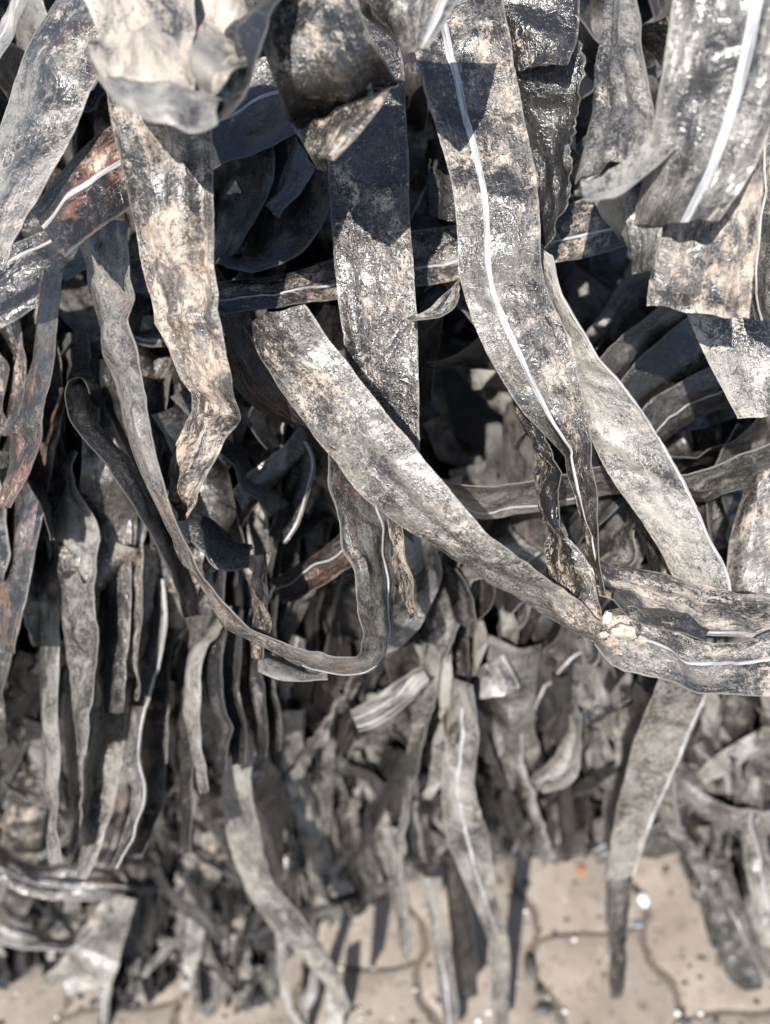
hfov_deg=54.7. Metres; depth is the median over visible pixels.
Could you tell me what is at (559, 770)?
plastic strip
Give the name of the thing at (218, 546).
plastic strip
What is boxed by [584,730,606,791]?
plastic strip
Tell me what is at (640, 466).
plastic strip
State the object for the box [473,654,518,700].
plastic strip
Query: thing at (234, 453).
plastic strip
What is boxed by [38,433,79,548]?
plastic strip
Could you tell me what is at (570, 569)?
plastic strip
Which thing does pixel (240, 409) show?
plastic strip
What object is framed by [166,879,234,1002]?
plastic strip
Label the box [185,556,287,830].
plastic strip
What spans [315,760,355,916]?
plastic strip
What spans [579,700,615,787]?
plastic strip
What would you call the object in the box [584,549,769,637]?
plastic strip
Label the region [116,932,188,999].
plastic strip
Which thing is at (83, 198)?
plastic strip
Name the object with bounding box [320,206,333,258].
plastic strip
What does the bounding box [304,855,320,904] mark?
plastic strip
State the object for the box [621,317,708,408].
plastic strip
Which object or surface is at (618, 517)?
plastic strip
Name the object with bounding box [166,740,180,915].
plastic strip
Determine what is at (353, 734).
plastic strip
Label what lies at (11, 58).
plastic strip
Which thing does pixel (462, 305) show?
plastic strip
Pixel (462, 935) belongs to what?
plastic strip
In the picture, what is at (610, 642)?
soil clod
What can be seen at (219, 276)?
plastic strip
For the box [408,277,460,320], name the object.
plastic strip
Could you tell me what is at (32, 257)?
plastic strip
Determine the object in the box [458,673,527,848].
plastic strip
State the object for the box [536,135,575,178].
plastic strip
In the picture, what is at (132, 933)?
plastic strip
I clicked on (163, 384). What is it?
plastic strip
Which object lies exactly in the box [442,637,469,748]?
plastic strip
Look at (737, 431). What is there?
plastic strip
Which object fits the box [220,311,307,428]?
plastic strip
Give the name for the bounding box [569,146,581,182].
plastic strip
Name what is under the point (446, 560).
plastic strip
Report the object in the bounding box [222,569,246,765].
plastic strip
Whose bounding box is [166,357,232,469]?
plastic strip
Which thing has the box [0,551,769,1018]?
tangled plastic
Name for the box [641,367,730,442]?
plastic strip
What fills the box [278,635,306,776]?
plastic strip
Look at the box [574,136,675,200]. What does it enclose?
plastic strip
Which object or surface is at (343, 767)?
plastic strip
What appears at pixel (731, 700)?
plastic strip
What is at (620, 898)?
plastic strip
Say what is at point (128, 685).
plastic strip
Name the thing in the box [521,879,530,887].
black crumb
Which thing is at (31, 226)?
plastic strip
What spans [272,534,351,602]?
plastic strip
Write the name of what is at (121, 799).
plastic strip
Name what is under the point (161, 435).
plastic strip
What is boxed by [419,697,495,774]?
plastic strip
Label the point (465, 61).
plastic strip
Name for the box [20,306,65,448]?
plastic strip
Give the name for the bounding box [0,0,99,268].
plastic strip
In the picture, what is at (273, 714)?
plastic strip
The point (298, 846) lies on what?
plastic strip
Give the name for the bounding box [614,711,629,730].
plastic strip
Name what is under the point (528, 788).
plastic strip
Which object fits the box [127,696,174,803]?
plastic strip
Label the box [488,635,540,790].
plastic strip
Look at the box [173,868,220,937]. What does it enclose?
plastic strip
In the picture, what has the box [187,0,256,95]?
plastic strip
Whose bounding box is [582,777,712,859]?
plastic strip
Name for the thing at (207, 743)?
plastic strip
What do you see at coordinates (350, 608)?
plastic strip
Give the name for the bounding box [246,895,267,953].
plastic strip
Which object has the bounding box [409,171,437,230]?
plastic strip
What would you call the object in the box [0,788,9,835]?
plastic strip
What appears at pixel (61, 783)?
plastic strip
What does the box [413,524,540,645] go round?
plastic strip
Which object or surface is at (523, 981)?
soil debris
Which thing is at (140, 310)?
plastic strip
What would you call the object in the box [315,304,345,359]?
plastic strip
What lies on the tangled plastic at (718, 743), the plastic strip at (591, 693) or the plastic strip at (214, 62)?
the plastic strip at (591, 693)
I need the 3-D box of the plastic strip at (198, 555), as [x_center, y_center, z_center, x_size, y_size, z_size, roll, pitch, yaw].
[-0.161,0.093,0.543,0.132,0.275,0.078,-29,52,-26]
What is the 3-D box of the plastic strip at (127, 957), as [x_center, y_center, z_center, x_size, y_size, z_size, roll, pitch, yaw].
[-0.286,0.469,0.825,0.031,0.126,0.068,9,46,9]
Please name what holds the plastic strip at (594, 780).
on the tangled plastic at (718, 743)
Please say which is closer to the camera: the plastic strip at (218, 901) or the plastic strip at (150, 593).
the plastic strip at (150, 593)
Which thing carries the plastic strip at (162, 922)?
on the tangled plastic at (718, 743)
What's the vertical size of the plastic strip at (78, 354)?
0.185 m
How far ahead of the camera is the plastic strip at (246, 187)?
0.41 m
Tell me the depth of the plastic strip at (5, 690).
0.57 m
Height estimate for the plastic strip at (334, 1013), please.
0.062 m
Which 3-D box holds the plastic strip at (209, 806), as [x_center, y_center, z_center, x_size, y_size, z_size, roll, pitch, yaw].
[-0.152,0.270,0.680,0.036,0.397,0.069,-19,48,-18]
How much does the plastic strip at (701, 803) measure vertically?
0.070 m
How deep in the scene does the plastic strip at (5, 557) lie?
0.50 m
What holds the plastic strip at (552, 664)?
on the tangled plastic at (718, 743)
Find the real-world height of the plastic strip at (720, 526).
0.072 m
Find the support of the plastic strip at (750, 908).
hanging from the tangled plastic at (600, 312)
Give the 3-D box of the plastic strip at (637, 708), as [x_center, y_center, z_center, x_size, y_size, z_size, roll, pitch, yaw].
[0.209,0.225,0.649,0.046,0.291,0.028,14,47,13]
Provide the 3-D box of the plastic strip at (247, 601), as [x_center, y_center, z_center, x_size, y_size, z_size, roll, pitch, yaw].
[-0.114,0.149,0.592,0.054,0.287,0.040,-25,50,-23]
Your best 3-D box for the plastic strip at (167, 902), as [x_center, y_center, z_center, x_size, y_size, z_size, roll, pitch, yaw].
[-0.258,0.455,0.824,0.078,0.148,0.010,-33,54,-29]
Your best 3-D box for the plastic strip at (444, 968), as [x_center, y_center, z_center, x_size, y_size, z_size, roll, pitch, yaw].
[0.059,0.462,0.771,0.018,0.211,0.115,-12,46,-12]
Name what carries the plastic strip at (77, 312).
on the tangled plastic at (600, 312)
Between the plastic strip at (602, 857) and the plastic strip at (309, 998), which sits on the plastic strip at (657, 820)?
the plastic strip at (602, 857)
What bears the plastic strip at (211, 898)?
on the tangled plastic at (718, 743)
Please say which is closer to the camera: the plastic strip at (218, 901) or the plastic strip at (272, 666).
the plastic strip at (272, 666)
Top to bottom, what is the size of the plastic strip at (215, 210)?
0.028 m
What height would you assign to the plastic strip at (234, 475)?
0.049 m
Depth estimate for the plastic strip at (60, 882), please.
0.70 m
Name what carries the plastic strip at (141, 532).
on the plastic strip at (61, 783)
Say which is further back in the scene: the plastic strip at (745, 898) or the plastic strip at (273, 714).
the plastic strip at (745, 898)
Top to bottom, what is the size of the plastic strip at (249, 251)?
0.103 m
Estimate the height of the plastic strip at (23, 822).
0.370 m
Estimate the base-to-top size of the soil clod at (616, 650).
0.006 m
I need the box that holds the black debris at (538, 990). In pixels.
[0,858,769,1023]
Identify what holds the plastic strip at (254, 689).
hanging from the tangled plastic at (600, 312)
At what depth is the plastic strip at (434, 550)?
0.49 m
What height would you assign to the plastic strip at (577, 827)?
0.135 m
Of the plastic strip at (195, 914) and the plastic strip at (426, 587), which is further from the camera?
the plastic strip at (195, 914)
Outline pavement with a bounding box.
[0,853,769,1023]
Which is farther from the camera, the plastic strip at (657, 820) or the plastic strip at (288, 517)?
the plastic strip at (657, 820)
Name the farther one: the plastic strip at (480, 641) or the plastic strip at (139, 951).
the plastic strip at (139, 951)
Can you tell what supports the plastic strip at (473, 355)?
on the plastic strip at (429, 344)
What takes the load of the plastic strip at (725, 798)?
on the tangled plastic at (718, 743)
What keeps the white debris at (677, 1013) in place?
on the pavement
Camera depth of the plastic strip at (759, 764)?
0.66 m
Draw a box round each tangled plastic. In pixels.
[0,0,769,1010]
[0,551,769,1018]
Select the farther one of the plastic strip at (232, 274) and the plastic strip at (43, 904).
the plastic strip at (43, 904)
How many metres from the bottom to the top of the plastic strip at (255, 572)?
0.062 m
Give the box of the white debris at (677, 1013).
[15,889,742,1023]
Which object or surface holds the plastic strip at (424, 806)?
on the tangled plastic at (718, 743)
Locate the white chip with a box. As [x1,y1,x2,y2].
[638,893,649,907]
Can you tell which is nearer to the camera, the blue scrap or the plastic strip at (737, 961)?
the plastic strip at (737, 961)
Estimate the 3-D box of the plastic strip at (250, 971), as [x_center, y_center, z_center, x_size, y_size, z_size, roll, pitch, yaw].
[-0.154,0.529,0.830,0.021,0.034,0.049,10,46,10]
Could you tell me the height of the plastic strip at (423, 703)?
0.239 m
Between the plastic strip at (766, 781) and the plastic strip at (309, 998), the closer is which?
the plastic strip at (766, 781)
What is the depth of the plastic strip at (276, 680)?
0.56 m
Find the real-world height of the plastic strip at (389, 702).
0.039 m
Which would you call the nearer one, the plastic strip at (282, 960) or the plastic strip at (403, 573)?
the plastic strip at (403, 573)
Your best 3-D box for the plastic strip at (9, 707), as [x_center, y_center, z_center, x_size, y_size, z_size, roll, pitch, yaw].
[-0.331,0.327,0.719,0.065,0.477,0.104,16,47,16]
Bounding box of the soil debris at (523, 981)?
[3,856,769,1023]
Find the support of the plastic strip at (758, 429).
on the plastic strip at (610, 505)
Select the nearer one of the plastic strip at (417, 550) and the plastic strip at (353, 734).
the plastic strip at (417, 550)
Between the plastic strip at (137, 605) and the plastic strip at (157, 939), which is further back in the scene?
the plastic strip at (157, 939)
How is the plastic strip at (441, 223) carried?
on the plastic strip at (430, 297)
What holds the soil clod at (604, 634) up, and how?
on the plastic strip at (742, 668)
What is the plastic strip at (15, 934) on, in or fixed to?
on the tangled plastic at (718, 743)
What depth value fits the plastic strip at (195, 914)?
0.76 m
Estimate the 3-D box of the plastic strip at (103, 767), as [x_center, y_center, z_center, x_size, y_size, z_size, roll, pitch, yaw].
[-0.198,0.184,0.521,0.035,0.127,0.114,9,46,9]
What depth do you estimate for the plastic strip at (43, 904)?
0.83 m
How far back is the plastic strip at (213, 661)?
0.49 m
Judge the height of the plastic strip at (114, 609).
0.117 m
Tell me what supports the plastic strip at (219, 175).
on the plastic strip at (232, 274)
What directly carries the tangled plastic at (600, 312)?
on the pavement
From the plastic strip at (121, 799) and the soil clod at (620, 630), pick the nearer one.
the soil clod at (620, 630)
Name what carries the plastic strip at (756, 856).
hanging from the tangled plastic at (600, 312)
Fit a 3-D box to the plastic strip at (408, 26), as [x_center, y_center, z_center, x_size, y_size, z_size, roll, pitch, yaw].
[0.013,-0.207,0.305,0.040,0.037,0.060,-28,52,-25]
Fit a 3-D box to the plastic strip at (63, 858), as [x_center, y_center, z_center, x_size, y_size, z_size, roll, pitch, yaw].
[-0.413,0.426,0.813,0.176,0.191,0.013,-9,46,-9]
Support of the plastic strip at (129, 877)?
on the tangled plastic at (600, 312)
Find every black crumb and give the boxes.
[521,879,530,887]
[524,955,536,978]
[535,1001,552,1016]
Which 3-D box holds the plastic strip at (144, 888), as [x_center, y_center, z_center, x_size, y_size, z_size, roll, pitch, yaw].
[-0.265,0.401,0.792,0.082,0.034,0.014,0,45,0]
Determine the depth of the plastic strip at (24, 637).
0.54 m
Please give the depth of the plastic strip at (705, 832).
0.76 m
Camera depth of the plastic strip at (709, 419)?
0.49 m
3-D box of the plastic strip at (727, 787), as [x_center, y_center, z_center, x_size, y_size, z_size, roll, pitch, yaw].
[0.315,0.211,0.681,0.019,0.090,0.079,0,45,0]
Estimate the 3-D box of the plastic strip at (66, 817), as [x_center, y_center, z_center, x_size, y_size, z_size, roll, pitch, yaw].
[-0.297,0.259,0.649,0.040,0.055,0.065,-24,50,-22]
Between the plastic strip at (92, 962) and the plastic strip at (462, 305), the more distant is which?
the plastic strip at (92, 962)
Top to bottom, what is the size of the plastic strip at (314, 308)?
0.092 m
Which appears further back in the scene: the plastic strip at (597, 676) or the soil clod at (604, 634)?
the plastic strip at (597, 676)
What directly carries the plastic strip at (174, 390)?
hanging from the tangled plastic at (600, 312)
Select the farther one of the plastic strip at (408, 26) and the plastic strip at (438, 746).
the plastic strip at (438, 746)
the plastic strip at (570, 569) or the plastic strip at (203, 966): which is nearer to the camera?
the plastic strip at (570, 569)
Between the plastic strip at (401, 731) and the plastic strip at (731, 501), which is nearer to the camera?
the plastic strip at (731, 501)
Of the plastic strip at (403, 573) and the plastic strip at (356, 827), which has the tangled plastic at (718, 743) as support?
the plastic strip at (356, 827)
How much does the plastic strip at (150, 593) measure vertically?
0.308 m
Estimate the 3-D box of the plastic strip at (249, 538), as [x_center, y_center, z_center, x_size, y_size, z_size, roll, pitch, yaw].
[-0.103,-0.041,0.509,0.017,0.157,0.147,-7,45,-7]
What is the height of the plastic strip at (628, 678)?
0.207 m
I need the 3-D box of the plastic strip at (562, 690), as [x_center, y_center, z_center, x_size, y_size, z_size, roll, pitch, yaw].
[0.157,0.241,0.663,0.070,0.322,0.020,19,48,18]
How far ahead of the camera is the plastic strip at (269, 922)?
0.81 m
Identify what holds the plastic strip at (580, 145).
on the tangled plastic at (600, 312)
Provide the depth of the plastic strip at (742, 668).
0.34 m
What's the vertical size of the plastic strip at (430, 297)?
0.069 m
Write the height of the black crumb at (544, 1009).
0.008 m
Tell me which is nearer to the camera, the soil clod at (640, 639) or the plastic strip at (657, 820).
the soil clod at (640, 639)
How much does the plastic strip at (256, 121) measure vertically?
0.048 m
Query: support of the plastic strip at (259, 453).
on the tangled plastic at (600, 312)
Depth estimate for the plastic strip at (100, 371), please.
0.42 m
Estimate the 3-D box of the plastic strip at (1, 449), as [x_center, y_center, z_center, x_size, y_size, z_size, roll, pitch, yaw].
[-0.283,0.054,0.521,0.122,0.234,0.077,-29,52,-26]
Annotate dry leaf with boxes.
[576,866,586,875]
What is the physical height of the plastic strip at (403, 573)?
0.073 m
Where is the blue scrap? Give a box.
[632,921,642,927]
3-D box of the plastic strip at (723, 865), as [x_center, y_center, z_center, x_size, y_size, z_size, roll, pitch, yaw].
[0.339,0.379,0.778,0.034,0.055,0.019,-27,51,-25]
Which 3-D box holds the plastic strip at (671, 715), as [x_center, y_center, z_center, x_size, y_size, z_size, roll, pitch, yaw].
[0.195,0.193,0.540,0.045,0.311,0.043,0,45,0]
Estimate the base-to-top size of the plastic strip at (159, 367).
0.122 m
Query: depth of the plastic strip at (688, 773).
0.67 m
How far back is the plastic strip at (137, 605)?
0.47 m
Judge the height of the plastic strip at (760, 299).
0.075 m
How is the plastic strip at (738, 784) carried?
on the tangled plastic at (718, 743)
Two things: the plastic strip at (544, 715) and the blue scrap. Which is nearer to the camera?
the plastic strip at (544, 715)
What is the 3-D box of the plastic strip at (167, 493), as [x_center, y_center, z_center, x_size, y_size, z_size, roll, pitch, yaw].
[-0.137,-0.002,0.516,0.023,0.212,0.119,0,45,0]
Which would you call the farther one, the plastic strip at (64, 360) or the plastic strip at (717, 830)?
the plastic strip at (717, 830)
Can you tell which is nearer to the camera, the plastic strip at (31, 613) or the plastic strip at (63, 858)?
the plastic strip at (31, 613)
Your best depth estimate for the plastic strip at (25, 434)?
0.39 m
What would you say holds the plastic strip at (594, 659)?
on the tangled plastic at (718, 743)
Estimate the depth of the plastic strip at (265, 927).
0.82 m
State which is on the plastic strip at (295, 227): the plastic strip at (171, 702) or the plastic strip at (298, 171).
the plastic strip at (298, 171)
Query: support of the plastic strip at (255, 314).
hanging from the tangled plastic at (600, 312)
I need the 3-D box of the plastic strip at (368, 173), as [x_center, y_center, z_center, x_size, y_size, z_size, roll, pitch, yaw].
[-0.005,-0.120,0.390,0.043,0.202,0.188,-4,45,-4]
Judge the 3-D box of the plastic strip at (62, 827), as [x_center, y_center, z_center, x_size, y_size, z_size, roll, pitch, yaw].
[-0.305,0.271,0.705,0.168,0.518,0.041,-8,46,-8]
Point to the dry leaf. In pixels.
(581, 870)
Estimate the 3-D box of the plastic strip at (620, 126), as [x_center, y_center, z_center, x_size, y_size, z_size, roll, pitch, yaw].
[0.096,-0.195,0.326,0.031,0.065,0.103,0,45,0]
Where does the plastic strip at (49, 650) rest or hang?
hanging from the tangled plastic at (600, 312)
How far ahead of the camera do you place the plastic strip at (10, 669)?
0.56 m
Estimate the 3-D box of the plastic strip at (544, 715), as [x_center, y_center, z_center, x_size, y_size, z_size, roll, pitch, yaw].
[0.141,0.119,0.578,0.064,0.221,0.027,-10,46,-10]
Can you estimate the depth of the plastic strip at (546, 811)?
0.73 m
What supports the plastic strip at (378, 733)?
on the tangled plastic at (718, 743)
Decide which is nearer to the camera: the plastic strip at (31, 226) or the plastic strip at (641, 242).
the plastic strip at (641, 242)
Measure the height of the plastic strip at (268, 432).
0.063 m
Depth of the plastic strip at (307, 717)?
0.64 m
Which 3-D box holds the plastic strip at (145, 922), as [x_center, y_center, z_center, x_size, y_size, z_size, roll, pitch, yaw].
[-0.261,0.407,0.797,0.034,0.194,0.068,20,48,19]
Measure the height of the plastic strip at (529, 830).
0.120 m
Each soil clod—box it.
[599,631,609,638]
[604,637,619,647]
[608,622,637,639]
[612,647,624,654]
[634,635,646,643]
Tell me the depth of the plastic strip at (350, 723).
0.57 m
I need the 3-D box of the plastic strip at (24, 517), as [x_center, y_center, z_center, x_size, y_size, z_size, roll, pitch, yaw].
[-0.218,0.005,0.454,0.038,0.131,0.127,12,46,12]
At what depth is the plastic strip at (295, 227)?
0.39 m
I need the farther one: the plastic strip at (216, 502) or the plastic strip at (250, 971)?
the plastic strip at (250, 971)
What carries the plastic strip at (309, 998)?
on the pavement
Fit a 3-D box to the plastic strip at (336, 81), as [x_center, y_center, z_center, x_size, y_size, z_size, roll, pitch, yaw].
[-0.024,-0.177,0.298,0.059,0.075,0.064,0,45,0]
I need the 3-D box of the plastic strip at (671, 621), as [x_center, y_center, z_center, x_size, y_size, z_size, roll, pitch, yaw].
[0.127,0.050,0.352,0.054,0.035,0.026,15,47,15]
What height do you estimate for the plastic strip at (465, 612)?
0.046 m
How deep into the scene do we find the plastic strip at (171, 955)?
0.85 m
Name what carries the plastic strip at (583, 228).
on the tangled plastic at (600, 312)
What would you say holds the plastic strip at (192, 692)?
hanging from the tangled plastic at (600, 312)
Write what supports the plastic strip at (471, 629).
on the tangled plastic at (718, 743)
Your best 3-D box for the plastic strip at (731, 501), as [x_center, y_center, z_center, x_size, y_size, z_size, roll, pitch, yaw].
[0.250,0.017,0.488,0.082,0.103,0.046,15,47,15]
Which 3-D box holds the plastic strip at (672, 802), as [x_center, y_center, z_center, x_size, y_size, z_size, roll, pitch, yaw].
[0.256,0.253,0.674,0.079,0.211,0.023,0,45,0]
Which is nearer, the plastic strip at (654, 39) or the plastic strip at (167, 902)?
the plastic strip at (654, 39)
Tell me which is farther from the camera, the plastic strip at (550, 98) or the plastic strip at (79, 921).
the plastic strip at (79, 921)
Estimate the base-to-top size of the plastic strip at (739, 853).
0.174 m
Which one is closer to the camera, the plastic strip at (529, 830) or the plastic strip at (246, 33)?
the plastic strip at (246, 33)
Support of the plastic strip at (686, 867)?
on the tangled plastic at (718, 743)
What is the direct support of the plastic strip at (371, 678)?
on the tangled plastic at (718, 743)
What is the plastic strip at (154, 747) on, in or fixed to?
hanging from the tangled plastic at (600, 312)
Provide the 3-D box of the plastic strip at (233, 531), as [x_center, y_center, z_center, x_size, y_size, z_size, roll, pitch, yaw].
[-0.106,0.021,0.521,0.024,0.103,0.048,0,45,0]
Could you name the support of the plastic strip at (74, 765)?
hanging from the tangled plastic at (600, 312)
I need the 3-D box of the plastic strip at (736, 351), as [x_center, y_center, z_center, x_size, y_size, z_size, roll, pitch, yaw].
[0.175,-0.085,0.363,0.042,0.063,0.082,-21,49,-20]
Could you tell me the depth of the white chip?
0.91 m
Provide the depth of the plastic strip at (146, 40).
0.28 m
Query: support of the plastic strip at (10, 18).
on the tangled plastic at (600, 312)
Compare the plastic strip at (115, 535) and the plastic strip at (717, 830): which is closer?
the plastic strip at (115, 535)
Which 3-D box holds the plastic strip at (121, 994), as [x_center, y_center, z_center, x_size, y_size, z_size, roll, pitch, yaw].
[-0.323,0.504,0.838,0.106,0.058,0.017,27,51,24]
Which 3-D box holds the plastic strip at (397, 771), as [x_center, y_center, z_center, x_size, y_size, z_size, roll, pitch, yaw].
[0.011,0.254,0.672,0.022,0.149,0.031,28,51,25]
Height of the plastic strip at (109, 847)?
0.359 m
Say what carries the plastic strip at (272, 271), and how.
on the tangled plastic at (600, 312)
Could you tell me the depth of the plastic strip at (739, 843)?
0.75 m
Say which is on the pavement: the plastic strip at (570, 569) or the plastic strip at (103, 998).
the plastic strip at (103, 998)
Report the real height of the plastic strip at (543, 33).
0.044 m
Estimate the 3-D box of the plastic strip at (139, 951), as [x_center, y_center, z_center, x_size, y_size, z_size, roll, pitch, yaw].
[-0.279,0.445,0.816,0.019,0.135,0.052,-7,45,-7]
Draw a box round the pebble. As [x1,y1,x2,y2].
[602,611,612,624]
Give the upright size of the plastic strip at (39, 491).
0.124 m
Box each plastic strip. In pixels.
[0,0,27,57]
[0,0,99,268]
[0,42,24,98]
[0,231,86,328]
[0,270,62,512]
[0,319,20,448]
[0,319,26,436]
[0,351,55,540]
[0,386,65,653]
[0,447,6,518]
[0,451,39,645]
[0,482,12,750]
[0,650,40,794]
[0,720,46,922]
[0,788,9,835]
[0,846,128,900]
[0,915,96,951]
[3,678,7,696]
[3,780,72,860]
[4,621,21,708]
[5,700,69,936]
[15,210,125,240]
[15,927,42,975]
[17,543,42,654]
[19,717,61,963]
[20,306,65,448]
[26,507,79,675]
[30,642,83,915]
[30,895,73,934]
[32,125,130,257]
[36,591,62,864]
[37,895,135,996]
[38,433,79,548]
[44,448,99,755]
[47,856,67,865]
[47,899,103,938]
[53,342,73,450]
[54,661,85,910]
[58,277,100,342]
[61,331,99,483]
[63,614,97,853]
[64,766,127,955]
[65,373,199,617]
[65,927,128,1000]
[76,336,136,588]
[76,701,125,879]
[77,833,124,875]
[80,220,394,675]
[83,81,105,112]
[85,0,195,105]
[90,358,172,540]
[94,97,111,136]
[94,544,144,706]
[94,807,126,900]
[96,983,111,1023]
[97,519,131,712]
[99,904,184,948]
[105,76,222,133]
[106,91,240,520]
[109,995,131,1012]
[110,518,118,544]
[110,578,167,869]
[115,543,171,848]
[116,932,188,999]
[118,873,146,956]
[121,542,154,773]
[122,894,143,983]
[124,815,133,892]
[124,957,140,1008]
[125,536,204,731]
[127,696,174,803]
[127,884,172,891]
[127,916,143,994]
[128,628,175,858]
[129,302,167,486]
[129,544,143,700]
[130,225,244,292]
[130,858,166,936]
[133,296,224,346]
[135,514,146,547]
[136,835,155,948]
[141,881,173,963]
[142,588,174,681]
[143,347,171,544]
[145,530,215,748]
[148,851,226,944]
[150,420,169,467]
[151,405,235,550]
[153,356,169,456]
[154,942,177,964]
[162,958,230,975]
[164,351,181,494]
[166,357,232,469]
[166,359,187,641]
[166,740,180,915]
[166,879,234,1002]
[168,680,244,885]
[170,387,287,516]
[171,637,202,853]
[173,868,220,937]
[183,602,231,793]
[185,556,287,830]
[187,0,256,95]
[187,241,258,403]
[188,506,252,570]
[198,639,245,868]
[200,720,251,992]
[203,570,232,772]
[204,778,223,857]
[204,848,228,925]
[208,890,213,906]
[212,56,295,169]
[213,164,225,198]
[214,147,274,265]
[214,191,268,279]
[214,208,216,224]
[214,264,229,365]
[216,0,280,118]
[217,198,625,314]
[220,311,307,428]
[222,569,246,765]
[222,718,350,1014]
[224,146,330,272]
[227,664,248,757]
[229,446,256,488]
[229,515,237,538]
[232,383,253,554]
[232,427,311,527]
[233,385,251,409]
[233,637,282,860]
[233,960,263,1012]
[236,439,272,580]
[237,309,265,442]
[237,408,242,433]
[240,139,288,247]
[240,578,251,674]
[243,301,329,443]
[243,304,607,641]
[243,552,272,659]
[244,606,267,759]
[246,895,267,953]
[247,406,286,450]
[247,803,323,941]
[248,891,356,937]
[255,647,327,681]
[257,908,274,930]
[258,145,291,276]
[258,735,284,892]
[262,0,398,170]
[262,566,281,753]
[264,137,315,216]
[268,430,315,543]
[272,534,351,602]
[275,928,302,1023]
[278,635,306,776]
[280,708,334,906]
[283,604,398,784]
[292,425,330,494]
[293,728,356,817]
[296,703,320,732]
[300,968,318,1023]
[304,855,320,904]
[313,746,441,807]
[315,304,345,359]
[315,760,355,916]
[316,719,423,874]
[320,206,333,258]
[325,989,342,1023]
[327,499,423,557]
[328,19,419,542]
[331,745,405,891]
[338,630,366,735]
[341,690,403,816]
[343,567,361,635]
[345,797,381,897]
[347,650,396,777]
[350,666,429,730]
[351,797,378,905]
[354,554,441,652]
[358,0,457,54]
[358,721,387,760]
[380,826,409,965]
[383,720,491,845]
[387,517,417,618]
[387,747,406,827]
[389,475,461,584]
[394,641,440,854]
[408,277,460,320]
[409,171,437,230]
[409,761,426,864]
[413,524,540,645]
[415,0,605,595]
[415,286,457,313]
[416,283,464,337]
[416,296,443,403]
[418,646,452,798]
[418,760,433,857]
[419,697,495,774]
[419,876,458,1023]
[424,159,455,221]
[426,474,451,572]
[427,337,495,371]
[427,559,459,658]
[434,217,456,226]
[437,658,511,838]
[441,553,451,566]
[441,564,496,626]
[441,678,509,1023]
[441,856,478,999]
[442,443,769,518]
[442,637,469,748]
[445,280,473,323]
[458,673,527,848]
[469,617,488,677]
[469,626,488,659]
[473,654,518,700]
[474,656,556,789]
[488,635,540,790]
[503,0,579,71]
[511,796,541,848]
[512,729,554,860]
[515,403,601,619]
[516,39,585,248]
[528,691,580,792]
[534,626,582,729]
[535,754,662,859]
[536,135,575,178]
[537,766,554,849]
[541,248,730,590]
[546,761,623,808]
[550,668,574,862]
[559,797,582,847]
[566,494,624,546]
[568,135,619,203]
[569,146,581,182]
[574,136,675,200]
[575,0,653,183]
[577,535,613,667]
[577,637,620,727]
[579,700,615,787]
[581,677,658,732]
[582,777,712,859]
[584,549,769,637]
[584,677,607,814]
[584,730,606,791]
[584,814,605,853]
[592,306,687,442]
[594,178,662,274]
[594,336,692,456]
[594,605,769,696]
[595,830,653,865]
[597,161,610,177]
[599,517,636,565]
[603,683,649,848]
[604,583,708,640]
[606,504,644,568]
[607,679,707,880]
[608,877,632,999]
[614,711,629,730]
[619,673,636,686]
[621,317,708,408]
[624,498,671,575]
[633,0,769,225]
[641,16,669,70]
[641,45,658,116]
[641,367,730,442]
[647,171,764,318]
[654,810,692,874]
[657,801,719,905]
[659,795,727,838]
[662,754,684,840]
[671,417,769,471]
[673,366,736,433]
[674,762,741,841]
[679,780,769,834]
[681,844,769,981]
[686,303,769,418]
[688,853,732,896]
[690,826,710,901]
[695,821,727,891]
[697,446,755,548]
[697,883,762,991]
[706,423,765,565]
[719,770,736,793]
[722,490,742,543]
[723,636,754,708]
[723,758,744,860]
[727,469,769,593]
[732,847,743,861]
[733,828,745,872]
[733,848,757,930]
[737,695,765,712]
[739,764,769,946]
[740,872,750,908]
[742,725,769,834]
[751,133,769,321]
[757,720,769,784]
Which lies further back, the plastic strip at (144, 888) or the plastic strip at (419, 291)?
the plastic strip at (144, 888)
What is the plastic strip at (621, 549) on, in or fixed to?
on the tangled plastic at (718, 743)
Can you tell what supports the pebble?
on the plastic strip at (742, 668)
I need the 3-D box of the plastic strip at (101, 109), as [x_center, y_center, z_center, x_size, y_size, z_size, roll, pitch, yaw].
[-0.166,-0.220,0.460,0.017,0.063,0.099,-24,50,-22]
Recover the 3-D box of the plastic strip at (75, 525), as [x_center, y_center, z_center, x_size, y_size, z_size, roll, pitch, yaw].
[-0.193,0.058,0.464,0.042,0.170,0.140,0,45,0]
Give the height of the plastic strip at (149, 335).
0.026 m
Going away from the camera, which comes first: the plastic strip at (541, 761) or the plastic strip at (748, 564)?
the plastic strip at (748, 564)
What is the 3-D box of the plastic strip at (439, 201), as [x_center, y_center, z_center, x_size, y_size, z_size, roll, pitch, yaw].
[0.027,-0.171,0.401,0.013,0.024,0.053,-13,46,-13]
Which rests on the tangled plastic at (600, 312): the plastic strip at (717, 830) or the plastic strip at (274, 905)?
the plastic strip at (274, 905)
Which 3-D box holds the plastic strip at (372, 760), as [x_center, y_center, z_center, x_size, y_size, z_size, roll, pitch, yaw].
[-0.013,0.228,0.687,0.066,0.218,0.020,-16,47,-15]
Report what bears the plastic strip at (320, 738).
on the tangled plastic at (718, 743)
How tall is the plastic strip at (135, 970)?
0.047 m
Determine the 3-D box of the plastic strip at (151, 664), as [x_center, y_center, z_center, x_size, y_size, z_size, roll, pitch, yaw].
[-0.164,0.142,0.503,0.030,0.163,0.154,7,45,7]
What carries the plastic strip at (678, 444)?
on the tangled plastic at (600, 312)
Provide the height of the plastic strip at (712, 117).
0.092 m

